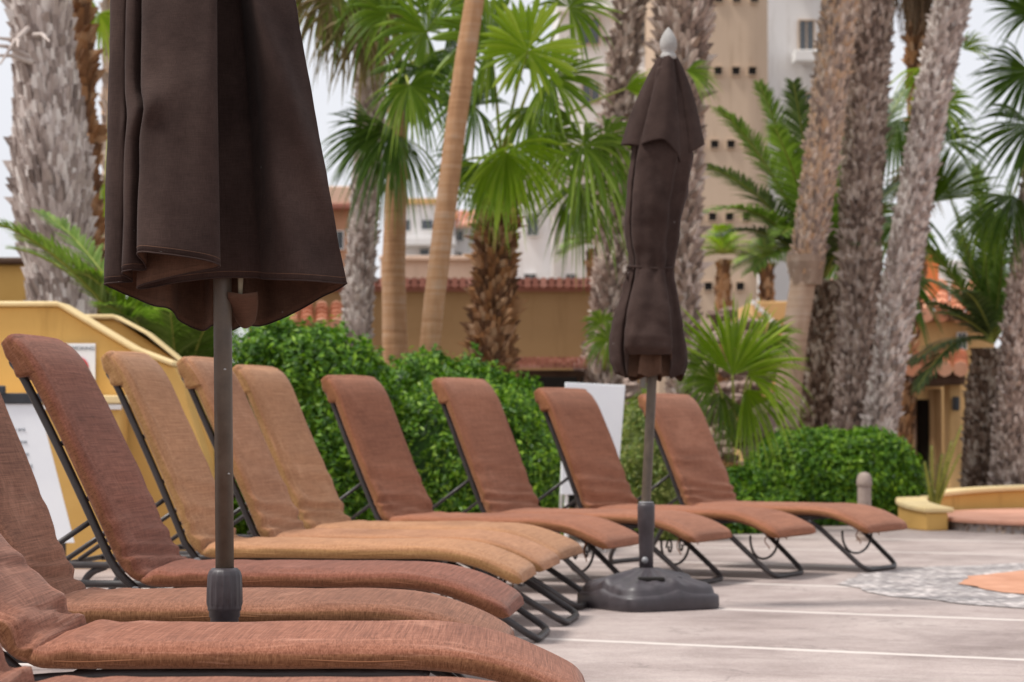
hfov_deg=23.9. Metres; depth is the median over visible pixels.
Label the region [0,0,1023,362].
sky
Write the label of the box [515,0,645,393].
white hotel
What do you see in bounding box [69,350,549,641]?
sun lounger
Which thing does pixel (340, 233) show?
window
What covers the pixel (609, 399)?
display board
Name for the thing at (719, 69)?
window
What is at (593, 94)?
window
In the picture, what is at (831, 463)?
hedge
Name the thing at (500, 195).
palm tree
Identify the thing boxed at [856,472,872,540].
bollard
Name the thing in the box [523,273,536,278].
window
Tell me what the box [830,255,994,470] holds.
tiled house
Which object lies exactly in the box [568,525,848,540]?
ground
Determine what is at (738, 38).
beige tower
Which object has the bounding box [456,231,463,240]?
window
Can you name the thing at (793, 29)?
white hotel
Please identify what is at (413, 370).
hedge
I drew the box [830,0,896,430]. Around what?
palm tree
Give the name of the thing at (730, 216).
window
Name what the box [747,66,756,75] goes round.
window
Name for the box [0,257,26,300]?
garden wall
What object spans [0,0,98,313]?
palm tree
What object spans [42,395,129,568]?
wall
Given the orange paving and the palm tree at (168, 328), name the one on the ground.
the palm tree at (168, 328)
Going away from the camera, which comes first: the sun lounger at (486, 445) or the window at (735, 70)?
the sun lounger at (486, 445)
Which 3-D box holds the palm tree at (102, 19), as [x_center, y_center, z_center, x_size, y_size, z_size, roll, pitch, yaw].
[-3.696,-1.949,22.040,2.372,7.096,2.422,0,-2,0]
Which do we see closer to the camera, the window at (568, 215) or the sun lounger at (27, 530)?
the sun lounger at (27, 530)
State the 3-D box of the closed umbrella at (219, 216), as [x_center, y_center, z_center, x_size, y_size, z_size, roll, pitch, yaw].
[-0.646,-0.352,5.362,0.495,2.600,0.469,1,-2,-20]
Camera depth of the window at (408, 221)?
75.12 m
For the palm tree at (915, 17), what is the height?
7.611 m
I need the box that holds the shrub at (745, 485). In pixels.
[722,463,776,533]
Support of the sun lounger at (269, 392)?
on the pool deck
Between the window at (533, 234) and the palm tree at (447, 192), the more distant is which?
the window at (533, 234)
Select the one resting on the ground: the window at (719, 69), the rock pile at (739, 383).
the rock pile at (739, 383)
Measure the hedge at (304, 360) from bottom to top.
1.510 m
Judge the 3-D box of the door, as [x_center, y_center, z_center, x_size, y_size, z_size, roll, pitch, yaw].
[4.410,1.096,25.882,0.200,1.003,0.110,0,-2,0]
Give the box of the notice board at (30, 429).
[0,385,74,555]
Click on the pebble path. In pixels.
(938, 582)
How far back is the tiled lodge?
25.08 m
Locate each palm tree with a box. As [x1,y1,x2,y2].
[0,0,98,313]
[0,208,243,357]
[72,0,106,313]
[91,0,109,257]
[296,0,433,346]
[321,0,487,368]
[419,0,483,356]
[422,0,648,382]
[554,217,627,278]
[576,0,651,507]
[630,0,721,422]
[675,293,814,493]
[701,224,761,466]
[703,77,936,428]
[730,234,786,300]
[774,0,860,424]
[807,0,994,453]
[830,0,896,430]
[859,0,972,440]
[907,162,1013,487]
[933,0,1023,485]
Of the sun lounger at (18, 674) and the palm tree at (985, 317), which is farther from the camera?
the palm tree at (985, 317)
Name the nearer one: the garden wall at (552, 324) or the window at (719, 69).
the garden wall at (552, 324)
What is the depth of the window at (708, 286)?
56.07 m
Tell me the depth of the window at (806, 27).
66.27 m
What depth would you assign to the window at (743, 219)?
56.12 m
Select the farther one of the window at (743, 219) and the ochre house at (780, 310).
the window at (743, 219)
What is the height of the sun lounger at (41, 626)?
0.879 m
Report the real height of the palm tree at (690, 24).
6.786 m
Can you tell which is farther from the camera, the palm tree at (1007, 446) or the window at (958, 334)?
the window at (958, 334)
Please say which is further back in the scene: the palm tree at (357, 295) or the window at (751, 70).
the window at (751, 70)
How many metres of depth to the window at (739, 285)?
56.07 m
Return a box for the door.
[914,397,928,473]
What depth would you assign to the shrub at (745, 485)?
17.34 m
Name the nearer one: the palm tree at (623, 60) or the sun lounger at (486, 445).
the sun lounger at (486, 445)
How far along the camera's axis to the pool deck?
9.30 m
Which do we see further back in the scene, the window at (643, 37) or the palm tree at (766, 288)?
the window at (643, 37)
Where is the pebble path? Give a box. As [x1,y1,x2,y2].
[838,563,1023,607]
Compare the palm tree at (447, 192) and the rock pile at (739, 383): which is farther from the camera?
the rock pile at (739, 383)
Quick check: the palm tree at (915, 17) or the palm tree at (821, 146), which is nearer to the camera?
the palm tree at (821, 146)
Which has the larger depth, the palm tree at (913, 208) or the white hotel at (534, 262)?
the white hotel at (534, 262)
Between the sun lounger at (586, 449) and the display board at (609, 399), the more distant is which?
the display board at (609, 399)
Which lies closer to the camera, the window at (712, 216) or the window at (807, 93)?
the window at (712, 216)
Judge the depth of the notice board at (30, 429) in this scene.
12.12 m
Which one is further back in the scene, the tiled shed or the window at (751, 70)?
the window at (751, 70)
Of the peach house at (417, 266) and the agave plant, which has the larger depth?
the peach house at (417, 266)
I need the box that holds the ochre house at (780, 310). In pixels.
[733,300,786,460]
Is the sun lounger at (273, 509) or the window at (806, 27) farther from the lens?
the window at (806, 27)
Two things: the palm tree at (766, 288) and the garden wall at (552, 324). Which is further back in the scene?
the palm tree at (766, 288)
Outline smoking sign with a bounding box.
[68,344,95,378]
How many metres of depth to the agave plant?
18.75 m
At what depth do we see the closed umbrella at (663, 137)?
10.15 m
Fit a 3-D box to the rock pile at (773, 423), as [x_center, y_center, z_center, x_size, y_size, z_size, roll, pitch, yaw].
[2.143,1.023,20.205,0.641,1.074,0.809,0,-2,0]
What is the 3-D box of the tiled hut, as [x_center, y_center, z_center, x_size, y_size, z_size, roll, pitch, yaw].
[0.342,0.842,22.034,0.708,1.417,1.501,0,-2,0]
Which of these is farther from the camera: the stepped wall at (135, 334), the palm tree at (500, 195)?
the palm tree at (500, 195)
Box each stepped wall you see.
[0,301,214,550]
[85,314,214,472]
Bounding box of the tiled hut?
[516,356,586,508]
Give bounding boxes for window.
[337,230,343,249]
[406,219,410,231]
[419,248,429,255]
[421,219,433,229]
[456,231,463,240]
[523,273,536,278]
[526,213,538,236]
[565,273,575,278]
[566,215,575,236]
[579,18,599,44]
[582,83,599,103]
[641,18,644,44]
[703,281,712,290]
[708,212,716,220]
[710,139,719,148]
[713,66,722,75]
[725,212,733,220]
[726,139,735,148]
[731,66,740,75]
[732,0,741,2]
[735,281,744,290]
[742,214,751,221]
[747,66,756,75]
[798,19,814,49]
[801,92,810,116]
[956,332,966,349]
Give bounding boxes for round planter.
[895,485,1023,534]
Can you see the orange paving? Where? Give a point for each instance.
(1011, 582)
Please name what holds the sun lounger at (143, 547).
on the pool deck
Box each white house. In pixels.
[405,198,456,255]
[454,210,474,255]
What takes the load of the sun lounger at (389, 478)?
on the pool deck
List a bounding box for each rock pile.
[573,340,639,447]
[697,306,779,464]
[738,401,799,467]
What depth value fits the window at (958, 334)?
31.95 m
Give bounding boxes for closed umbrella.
[104,0,346,621]
[577,27,718,612]
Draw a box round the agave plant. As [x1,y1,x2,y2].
[922,424,962,504]
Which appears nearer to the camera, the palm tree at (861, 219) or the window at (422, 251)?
the palm tree at (861, 219)
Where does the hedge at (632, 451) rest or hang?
on the ground
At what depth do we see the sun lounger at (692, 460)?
13.18 m
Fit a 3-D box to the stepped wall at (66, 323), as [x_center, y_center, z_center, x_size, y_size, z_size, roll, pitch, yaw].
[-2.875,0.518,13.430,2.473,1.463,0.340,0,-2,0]
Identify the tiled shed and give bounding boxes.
[290,301,342,329]
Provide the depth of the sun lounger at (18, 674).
3.91 m
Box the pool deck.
[2,526,1023,681]
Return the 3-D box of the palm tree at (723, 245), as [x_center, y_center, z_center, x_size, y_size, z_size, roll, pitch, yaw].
[3.346,0.172,37.999,1.445,4.002,1.161,0,-2,0]
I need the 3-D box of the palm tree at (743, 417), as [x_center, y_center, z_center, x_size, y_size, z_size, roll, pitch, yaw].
[1.670,0.531,17.778,1.107,1.773,0.598,0,-2,6]
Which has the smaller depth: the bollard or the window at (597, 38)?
the bollard
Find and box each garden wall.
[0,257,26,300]
[298,277,639,421]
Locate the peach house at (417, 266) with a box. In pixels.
[379,256,474,278]
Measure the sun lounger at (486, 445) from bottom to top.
1.010 m
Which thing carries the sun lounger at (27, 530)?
on the pool deck
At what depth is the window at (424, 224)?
75.12 m
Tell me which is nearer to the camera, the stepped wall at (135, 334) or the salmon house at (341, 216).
the stepped wall at (135, 334)
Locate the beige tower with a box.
[645,0,768,433]
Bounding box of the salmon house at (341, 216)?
[250,186,350,331]
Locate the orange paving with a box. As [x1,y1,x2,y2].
[958,570,1023,593]
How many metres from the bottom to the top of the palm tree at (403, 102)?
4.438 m
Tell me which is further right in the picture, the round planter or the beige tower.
the round planter
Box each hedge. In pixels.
[211,313,404,534]
[383,342,568,508]
[394,373,572,534]
[620,384,679,540]
[740,423,930,525]
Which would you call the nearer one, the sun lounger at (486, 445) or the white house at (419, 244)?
the sun lounger at (486, 445)
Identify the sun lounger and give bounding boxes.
[0,393,514,677]
[0,534,584,681]
[0,644,493,681]
[1,334,523,618]
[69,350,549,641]
[149,356,578,624]
[232,364,587,609]
[321,375,638,581]
[431,377,731,583]
[534,387,815,578]
[608,393,907,571]
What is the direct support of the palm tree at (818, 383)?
on the ground
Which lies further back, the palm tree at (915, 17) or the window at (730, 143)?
the window at (730, 143)
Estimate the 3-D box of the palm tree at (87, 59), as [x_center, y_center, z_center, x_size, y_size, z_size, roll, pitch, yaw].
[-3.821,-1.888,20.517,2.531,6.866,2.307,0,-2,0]
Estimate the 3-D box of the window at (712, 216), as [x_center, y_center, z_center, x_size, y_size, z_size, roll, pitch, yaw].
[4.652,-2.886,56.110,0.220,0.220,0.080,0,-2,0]
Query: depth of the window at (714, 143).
56.19 m
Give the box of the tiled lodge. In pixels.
[906,349,968,488]
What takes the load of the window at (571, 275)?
in the white hotel at (534, 262)
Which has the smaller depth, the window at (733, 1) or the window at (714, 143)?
the window at (714, 143)
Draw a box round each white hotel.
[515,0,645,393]
[768,0,841,300]
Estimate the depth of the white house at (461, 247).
80.17 m
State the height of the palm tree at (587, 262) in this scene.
4.113 m
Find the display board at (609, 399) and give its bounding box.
[559,382,624,555]

